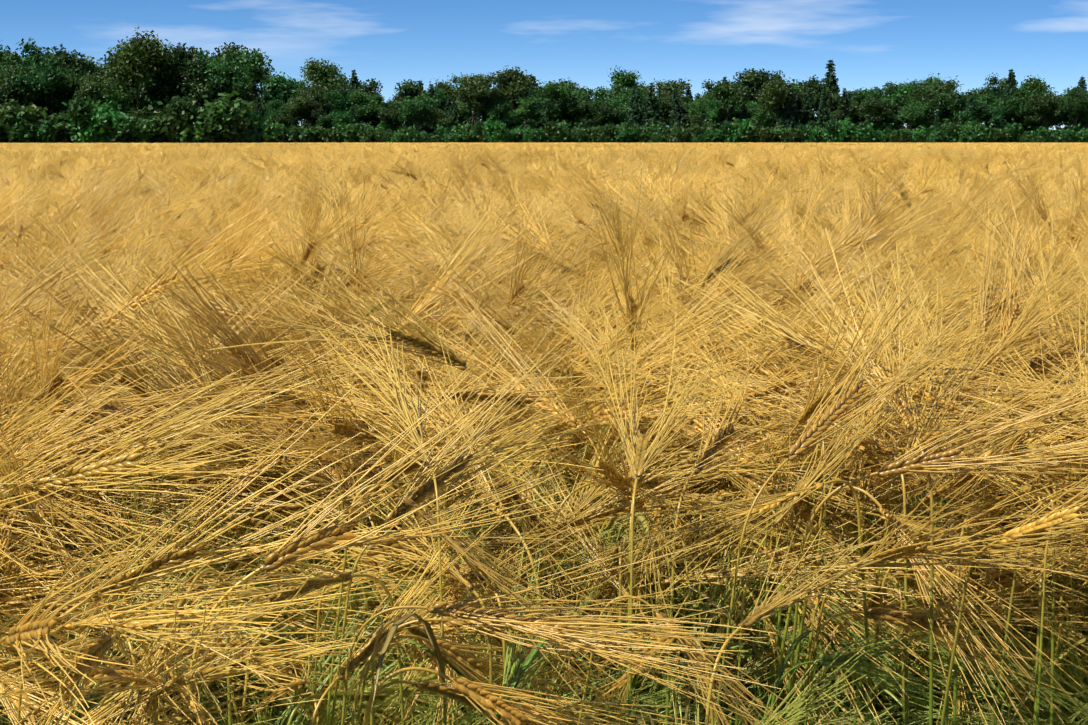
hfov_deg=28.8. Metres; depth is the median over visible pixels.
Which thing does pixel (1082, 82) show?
conifer tree
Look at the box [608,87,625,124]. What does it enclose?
conifer tree
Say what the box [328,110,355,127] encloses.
broad tree
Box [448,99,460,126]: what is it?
conifer tree
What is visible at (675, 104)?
conifer tree
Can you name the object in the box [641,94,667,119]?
broad tree
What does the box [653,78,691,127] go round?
birch tree
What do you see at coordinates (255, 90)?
broad tree
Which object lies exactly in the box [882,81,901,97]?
broad tree
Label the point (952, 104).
broad tree
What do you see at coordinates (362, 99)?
birch tree
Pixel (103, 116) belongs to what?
bush
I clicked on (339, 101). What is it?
broad tree
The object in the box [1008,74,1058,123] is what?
birch tree
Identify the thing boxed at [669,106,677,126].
conifer tree
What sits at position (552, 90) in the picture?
birch tree
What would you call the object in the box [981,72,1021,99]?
broad tree
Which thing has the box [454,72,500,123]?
birch tree
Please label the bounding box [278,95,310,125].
birch tree
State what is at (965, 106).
conifer tree
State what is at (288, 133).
bush
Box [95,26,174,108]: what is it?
birch tree
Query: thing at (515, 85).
birch tree
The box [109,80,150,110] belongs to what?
birch tree
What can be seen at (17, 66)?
broad tree
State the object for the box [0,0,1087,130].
sky
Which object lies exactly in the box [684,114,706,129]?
birch tree
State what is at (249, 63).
broad tree
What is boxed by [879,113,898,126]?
broad tree
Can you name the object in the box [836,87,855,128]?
conifer tree
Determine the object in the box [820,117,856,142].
bush
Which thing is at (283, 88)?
broad tree
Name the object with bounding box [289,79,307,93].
birch tree
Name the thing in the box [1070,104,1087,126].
broad tree
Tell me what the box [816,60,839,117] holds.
conifer tree
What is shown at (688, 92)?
conifer tree
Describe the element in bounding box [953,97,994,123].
broad tree
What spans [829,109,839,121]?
birch tree
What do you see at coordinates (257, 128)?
bush
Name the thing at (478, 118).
conifer tree
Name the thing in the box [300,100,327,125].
broad tree
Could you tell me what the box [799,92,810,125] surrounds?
conifer tree
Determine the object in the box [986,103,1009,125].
broad tree
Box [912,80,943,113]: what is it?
birch tree
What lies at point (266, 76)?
broad tree
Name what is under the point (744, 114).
conifer tree
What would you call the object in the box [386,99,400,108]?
birch tree
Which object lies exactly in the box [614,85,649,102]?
birch tree
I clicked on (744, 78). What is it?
broad tree
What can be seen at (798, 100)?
broad tree
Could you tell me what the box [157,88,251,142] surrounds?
bush
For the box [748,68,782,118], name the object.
broad tree
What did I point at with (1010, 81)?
conifer tree
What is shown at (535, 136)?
bush
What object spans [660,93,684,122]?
birch tree
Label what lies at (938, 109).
broad tree
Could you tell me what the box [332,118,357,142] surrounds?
bush
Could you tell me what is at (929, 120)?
birch tree
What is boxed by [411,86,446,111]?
broad tree
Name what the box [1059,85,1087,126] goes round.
broad tree
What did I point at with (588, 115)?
broad tree
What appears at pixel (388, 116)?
broad tree
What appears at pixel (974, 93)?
broad tree
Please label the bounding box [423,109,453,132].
birch tree
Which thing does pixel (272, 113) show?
birch tree
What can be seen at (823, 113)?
conifer tree
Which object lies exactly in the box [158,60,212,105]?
broad tree
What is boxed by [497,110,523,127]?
birch tree
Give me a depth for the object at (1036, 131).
588.93 m
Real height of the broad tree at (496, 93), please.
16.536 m
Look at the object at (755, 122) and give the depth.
586.86 m
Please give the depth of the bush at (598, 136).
588.03 m
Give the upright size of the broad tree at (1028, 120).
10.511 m
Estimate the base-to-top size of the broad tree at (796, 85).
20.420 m
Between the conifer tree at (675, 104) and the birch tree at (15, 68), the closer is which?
the birch tree at (15, 68)
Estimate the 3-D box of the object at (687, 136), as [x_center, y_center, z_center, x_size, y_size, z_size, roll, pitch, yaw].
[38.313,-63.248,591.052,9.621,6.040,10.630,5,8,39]
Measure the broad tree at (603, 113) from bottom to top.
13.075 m
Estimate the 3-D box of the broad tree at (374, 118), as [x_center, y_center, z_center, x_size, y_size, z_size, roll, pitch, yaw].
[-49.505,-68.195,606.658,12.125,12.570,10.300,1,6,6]
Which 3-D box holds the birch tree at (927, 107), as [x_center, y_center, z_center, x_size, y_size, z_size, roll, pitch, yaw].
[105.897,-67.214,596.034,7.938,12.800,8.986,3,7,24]
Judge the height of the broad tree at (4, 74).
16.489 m
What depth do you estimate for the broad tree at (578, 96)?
604.27 m
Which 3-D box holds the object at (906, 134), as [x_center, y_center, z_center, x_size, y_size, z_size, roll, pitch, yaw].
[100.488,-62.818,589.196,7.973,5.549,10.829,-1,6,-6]
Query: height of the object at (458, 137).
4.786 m
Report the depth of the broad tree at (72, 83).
418.56 m
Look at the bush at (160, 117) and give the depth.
411.81 m
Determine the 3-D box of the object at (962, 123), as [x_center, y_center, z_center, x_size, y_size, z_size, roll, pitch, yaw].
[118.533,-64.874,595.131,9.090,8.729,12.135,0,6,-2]
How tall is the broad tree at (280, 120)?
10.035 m
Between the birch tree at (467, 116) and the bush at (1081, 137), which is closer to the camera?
the bush at (1081, 137)
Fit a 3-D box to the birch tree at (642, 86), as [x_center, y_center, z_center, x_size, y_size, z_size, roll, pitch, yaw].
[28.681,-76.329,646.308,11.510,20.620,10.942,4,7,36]
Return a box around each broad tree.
[0,37,59,68]
[0,45,24,61]
[0,52,23,69]
[0,62,38,105]
[0,66,33,108]
[0,75,54,113]
[8,59,80,114]
[13,62,72,108]
[35,44,98,112]
[51,69,110,109]
[69,56,112,94]
[139,74,169,106]
[142,42,199,102]
[145,61,190,108]
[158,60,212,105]
[189,55,254,102]
[191,47,231,107]
[195,48,271,102]
[213,42,266,102]
[230,45,274,100]
[258,71,299,103]
[268,112,291,127]
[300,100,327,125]
[305,95,333,121]
[315,114,333,128]
[324,88,360,116]
[325,78,383,99]
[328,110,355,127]
[355,106,388,127]
[377,103,403,130]
[394,79,425,123]
[398,96,440,130]
[398,107,418,126]
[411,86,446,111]
[478,88,512,120]
[485,99,511,125]
[539,96,564,123]
[561,98,589,125]
[569,86,609,116]
[579,99,601,126]
[589,101,622,127]
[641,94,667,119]
[644,99,668,123]
[679,93,694,123]
[702,79,751,121]
[727,111,741,121]
[732,68,770,102]
[735,101,764,112]
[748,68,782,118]
[766,106,784,126]
[775,86,816,120]
[787,79,824,114]
[793,88,815,121]
[796,74,840,112]
[834,92,852,111]
[860,94,894,126]
[861,83,897,105]
[861,96,899,123]
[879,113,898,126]
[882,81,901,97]
[893,103,907,126]
[932,90,970,122]
[934,102,959,122]
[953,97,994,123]
[964,84,993,123]
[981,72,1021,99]
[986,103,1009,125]
[1000,92,1031,122]
[1015,111,1043,130]
[1025,90,1065,127]
[1040,105,1072,128]
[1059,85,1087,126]
[1063,86,1087,97]
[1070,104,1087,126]
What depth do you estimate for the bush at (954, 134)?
585.05 m
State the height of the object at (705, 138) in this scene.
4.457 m
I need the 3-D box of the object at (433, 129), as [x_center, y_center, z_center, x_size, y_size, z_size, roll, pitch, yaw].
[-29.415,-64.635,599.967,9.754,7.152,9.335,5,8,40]
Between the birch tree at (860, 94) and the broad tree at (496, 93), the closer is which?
the broad tree at (496, 93)
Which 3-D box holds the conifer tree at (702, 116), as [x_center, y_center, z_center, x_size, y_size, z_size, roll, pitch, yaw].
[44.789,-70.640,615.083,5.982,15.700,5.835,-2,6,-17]
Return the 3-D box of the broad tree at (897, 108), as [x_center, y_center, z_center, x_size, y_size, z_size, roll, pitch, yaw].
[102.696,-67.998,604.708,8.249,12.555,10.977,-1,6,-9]
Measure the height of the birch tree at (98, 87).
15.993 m
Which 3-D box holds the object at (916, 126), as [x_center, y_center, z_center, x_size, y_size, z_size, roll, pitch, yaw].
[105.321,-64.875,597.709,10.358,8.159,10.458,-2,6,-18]
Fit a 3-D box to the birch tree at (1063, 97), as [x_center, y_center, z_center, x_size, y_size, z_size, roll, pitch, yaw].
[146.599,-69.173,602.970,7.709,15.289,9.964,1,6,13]
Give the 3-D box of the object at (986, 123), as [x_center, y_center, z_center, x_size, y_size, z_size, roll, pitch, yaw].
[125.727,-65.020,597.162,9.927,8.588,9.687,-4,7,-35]
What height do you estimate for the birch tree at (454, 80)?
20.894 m
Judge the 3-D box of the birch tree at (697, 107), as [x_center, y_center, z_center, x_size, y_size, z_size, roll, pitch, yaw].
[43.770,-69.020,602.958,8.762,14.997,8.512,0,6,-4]
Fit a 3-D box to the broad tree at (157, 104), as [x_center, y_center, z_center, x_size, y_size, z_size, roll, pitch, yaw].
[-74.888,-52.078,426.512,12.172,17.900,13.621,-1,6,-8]
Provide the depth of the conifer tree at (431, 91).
603.27 m
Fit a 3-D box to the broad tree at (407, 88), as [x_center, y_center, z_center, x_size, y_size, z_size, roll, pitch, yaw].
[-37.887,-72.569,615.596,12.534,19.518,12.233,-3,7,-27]
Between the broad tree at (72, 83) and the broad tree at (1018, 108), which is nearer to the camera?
the broad tree at (72, 83)
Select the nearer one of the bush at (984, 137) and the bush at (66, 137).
the bush at (66, 137)
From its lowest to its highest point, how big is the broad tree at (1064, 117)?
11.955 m
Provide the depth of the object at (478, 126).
590.72 m
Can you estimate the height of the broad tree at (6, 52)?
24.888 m
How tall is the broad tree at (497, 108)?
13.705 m
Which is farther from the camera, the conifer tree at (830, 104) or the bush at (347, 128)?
the conifer tree at (830, 104)
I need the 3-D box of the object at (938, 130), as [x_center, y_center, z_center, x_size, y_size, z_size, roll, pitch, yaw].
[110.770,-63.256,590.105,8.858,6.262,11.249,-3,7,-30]
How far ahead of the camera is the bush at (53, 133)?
411.23 m
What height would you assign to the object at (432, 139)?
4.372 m
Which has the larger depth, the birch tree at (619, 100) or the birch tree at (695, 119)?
the birch tree at (619, 100)
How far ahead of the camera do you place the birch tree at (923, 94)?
601.83 m
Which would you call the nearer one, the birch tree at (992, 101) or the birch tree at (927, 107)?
the birch tree at (927, 107)
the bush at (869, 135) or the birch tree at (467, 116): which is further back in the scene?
the birch tree at (467, 116)
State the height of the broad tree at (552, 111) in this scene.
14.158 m
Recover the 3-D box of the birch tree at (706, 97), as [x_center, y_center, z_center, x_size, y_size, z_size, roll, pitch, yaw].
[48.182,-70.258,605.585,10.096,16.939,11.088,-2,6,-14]
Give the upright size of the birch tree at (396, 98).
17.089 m
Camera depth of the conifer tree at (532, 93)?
602.62 m
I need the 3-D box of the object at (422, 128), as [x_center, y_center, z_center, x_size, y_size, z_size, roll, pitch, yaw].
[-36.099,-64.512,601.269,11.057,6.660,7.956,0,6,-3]
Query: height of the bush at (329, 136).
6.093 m
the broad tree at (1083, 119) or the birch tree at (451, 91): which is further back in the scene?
the birch tree at (451, 91)
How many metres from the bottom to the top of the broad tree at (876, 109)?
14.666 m
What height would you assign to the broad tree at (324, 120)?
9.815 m
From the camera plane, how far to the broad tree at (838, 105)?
625.24 m
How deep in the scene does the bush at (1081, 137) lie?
584.33 m
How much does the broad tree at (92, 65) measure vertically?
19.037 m
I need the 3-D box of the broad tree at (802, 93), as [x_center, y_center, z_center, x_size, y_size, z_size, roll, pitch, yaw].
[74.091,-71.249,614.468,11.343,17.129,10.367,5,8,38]
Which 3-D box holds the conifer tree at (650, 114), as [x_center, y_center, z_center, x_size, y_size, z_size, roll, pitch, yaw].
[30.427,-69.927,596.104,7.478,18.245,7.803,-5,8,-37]
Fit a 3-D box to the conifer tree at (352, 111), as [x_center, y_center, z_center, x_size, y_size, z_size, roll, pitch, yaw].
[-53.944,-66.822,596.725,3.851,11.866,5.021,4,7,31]
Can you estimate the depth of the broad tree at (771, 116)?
604.58 m
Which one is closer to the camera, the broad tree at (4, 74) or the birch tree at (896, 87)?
the broad tree at (4, 74)
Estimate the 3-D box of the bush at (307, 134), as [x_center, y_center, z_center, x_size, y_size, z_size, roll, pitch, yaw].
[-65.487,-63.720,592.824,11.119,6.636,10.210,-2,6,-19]
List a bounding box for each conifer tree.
[254,96,263,118]
[346,70,361,123]
[350,105,356,125]
[422,83,438,128]
[442,96,452,126]
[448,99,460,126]
[471,111,479,124]
[522,76,543,128]
[558,94,572,123]
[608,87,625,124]
[625,87,643,129]
[636,88,645,123]
[640,83,660,127]
[667,85,682,125]
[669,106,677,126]
[681,85,692,127]
[688,93,704,125]
[739,104,748,121]
[779,83,800,128]
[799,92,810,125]
[806,88,814,123]
[815,89,830,130]
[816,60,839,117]
[827,96,833,113]
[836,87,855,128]
[845,90,856,127]
[932,110,941,130]
[959,100,967,122]
[999,68,1018,124]
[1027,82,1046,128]
[1071,75,1087,125]
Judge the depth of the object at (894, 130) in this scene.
587.83 m
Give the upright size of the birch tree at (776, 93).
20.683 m
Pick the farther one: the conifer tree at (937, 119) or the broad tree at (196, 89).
the conifer tree at (937, 119)
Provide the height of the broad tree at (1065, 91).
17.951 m
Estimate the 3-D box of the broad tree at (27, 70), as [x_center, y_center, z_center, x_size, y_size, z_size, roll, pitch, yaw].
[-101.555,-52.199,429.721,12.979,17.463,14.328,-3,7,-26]
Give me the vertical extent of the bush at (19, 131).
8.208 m
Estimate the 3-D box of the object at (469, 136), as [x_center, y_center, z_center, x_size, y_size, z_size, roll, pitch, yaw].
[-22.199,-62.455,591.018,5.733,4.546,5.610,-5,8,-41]
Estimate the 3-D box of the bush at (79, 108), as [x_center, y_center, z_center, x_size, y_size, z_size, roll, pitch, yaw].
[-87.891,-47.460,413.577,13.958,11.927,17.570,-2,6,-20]
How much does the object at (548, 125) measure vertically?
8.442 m
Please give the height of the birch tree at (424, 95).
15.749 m
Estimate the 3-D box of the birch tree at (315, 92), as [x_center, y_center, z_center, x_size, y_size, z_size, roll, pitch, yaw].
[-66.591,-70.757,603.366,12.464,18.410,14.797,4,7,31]
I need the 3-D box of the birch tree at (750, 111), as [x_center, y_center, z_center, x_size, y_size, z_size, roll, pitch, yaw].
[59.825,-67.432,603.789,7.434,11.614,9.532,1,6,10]
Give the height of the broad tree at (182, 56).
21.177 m
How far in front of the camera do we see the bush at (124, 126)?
410.08 m
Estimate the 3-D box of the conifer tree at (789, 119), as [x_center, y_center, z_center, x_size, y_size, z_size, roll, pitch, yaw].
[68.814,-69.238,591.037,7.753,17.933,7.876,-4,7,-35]
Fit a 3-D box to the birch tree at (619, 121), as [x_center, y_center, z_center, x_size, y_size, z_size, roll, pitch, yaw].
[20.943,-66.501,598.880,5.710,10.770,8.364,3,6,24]
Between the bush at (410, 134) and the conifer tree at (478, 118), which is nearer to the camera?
the bush at (410, 134)
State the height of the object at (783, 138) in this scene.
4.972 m
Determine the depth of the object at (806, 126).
588.29 m
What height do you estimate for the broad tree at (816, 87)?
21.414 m
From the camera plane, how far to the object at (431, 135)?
589.43 m
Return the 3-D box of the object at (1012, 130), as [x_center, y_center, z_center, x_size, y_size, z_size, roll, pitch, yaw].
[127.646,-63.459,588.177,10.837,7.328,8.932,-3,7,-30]
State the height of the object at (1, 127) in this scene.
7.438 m
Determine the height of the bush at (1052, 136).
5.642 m
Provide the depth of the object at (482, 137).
590.59 m
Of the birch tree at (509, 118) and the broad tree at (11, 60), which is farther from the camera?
the birch tree at (509, 118)
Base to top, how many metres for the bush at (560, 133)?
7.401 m
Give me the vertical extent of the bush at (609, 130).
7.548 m
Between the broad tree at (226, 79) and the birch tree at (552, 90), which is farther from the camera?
the birch tree at (552, 90)
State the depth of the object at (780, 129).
587.18 m
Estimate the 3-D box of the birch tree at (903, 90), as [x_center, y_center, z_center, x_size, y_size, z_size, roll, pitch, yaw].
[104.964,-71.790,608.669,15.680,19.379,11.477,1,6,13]
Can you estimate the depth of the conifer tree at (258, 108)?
598.34 m
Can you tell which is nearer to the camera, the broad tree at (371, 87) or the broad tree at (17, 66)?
the broad tree at (17, 66)
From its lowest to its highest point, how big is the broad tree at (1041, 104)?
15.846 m
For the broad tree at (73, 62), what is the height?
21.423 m
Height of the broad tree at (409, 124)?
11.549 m
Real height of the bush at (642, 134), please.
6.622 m
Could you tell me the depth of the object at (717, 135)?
586.27 m
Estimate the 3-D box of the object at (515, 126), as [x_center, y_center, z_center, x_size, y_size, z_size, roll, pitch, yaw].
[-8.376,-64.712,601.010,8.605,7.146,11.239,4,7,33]
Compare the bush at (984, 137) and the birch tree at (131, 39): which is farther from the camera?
the bush at (984, 137)
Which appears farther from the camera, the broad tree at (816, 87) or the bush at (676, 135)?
the broad tree at (816, 87)
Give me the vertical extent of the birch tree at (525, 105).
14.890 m
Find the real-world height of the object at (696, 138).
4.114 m
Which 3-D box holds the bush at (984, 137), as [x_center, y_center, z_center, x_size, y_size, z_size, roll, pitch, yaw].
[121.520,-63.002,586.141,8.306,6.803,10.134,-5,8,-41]
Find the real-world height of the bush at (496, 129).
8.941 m
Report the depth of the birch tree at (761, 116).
594.70 m
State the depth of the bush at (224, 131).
409.99 m
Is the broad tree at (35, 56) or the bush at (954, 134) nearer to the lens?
the broad tree at (35, 56)
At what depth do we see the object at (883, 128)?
589.34 m
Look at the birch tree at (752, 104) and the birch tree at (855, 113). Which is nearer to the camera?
the birch tree at (855, 113)
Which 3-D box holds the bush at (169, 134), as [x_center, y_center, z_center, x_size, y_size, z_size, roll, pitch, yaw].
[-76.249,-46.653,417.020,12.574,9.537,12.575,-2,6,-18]
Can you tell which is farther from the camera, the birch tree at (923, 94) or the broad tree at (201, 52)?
the birch tree at (923, 94)
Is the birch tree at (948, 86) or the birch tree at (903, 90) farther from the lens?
the birch tree at (948, 86)
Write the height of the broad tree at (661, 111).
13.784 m
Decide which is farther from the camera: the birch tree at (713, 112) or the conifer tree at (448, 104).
the conifer tree at (448, 104)
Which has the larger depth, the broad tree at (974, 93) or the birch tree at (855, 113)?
the broad tree at (974, 93)
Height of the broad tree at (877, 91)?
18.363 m
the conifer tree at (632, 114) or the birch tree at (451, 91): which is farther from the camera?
the birch tree at (451, 91)
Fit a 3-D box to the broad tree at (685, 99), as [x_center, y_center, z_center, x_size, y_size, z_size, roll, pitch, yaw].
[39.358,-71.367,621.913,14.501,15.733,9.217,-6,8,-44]
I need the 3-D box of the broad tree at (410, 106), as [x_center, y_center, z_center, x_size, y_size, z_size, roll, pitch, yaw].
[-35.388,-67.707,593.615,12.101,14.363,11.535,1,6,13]
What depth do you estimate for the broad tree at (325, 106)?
609.04 m
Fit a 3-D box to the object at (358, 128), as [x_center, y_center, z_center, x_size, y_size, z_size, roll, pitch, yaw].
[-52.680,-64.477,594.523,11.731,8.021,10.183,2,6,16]
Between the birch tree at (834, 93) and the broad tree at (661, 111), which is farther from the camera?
the birch tree at (834, 93)
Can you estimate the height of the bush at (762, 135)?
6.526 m
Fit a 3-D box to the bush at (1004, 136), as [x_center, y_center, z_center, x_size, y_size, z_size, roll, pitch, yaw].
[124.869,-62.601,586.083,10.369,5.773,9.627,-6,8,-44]
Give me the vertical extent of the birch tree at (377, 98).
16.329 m
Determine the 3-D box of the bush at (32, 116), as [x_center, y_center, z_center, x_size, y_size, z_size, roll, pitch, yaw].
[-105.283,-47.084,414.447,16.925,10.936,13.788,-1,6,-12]
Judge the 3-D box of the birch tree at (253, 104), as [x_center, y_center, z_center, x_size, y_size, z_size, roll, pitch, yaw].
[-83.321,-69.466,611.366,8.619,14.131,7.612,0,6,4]
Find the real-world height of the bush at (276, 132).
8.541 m
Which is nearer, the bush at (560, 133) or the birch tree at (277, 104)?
the bush at (560, 133)
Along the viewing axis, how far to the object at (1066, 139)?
584.62 m
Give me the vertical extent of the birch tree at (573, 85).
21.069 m
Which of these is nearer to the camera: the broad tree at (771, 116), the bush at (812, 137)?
the bush at (812, 137)
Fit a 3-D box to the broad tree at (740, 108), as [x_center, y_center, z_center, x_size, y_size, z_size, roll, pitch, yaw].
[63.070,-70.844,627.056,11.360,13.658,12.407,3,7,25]
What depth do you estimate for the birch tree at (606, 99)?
603.65 m
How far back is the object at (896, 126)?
595.51 m
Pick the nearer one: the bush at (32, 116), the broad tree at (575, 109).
the bush at (32, 116)
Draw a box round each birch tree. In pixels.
[0,62,32,101]
[72,68,120,103]
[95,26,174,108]
[101,33,170,108]
[101,62,125,83]
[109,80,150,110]
[249,100,262,111]
[253,103,280,123]
[265,97,287,118]
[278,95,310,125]
[286,82,334,121]
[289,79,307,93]
[300,57,350,90]
[334,87,382,123]
[370,91,391,122]
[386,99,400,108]
[389,90,401,101]
[413,93,440,124]
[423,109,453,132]
[427,78,459,106]
[447,74,493,123]
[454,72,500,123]
[456,102,477,124]
[491,65,542,110]
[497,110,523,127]
[513,95,543,127]
[533,80,574,121]
[554,78,579,95]
[598,95,614,122]
[602,65,641,99]
[602,90,643,120]
[610,108,626,126]
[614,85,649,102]
[628,79,655,93]
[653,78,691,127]
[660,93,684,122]
[682,95,708,121]
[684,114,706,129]
[698,91,719,122]
[704,96,722,128]
[713,112,731,124]
[735,100,759,114]
[741,106,762,117]
[747,109,773,127]
[754,73,792,127]
[806,80,839,111]
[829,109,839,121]
[834,86,874,106]
[848,98,867,124]
[882,79,933,126]
[885,82,907,96]
[896,101,925,128]
[899,82,941,121]
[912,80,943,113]
[914,102,931,128]
[916,73,953,89]
[924,116,934,124]
[929,75,963,109]
[973,91,1002,111]
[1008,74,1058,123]
[1054,93,1068,126]
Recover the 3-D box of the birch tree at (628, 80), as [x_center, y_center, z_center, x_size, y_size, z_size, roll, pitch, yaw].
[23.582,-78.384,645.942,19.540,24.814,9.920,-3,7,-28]
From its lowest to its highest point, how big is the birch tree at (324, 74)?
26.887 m
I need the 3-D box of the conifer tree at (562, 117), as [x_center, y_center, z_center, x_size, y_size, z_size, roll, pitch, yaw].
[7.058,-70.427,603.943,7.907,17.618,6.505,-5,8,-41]
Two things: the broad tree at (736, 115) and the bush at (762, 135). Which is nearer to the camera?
the bush at (762, 135)
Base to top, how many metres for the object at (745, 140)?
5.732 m
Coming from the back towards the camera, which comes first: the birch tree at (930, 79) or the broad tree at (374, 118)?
the birch tree at (930, 79)
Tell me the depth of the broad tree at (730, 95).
594.58 m
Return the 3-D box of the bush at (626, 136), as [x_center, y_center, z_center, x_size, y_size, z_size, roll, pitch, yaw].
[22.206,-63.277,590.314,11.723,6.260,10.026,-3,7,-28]
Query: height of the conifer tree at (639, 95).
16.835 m
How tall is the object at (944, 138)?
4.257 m

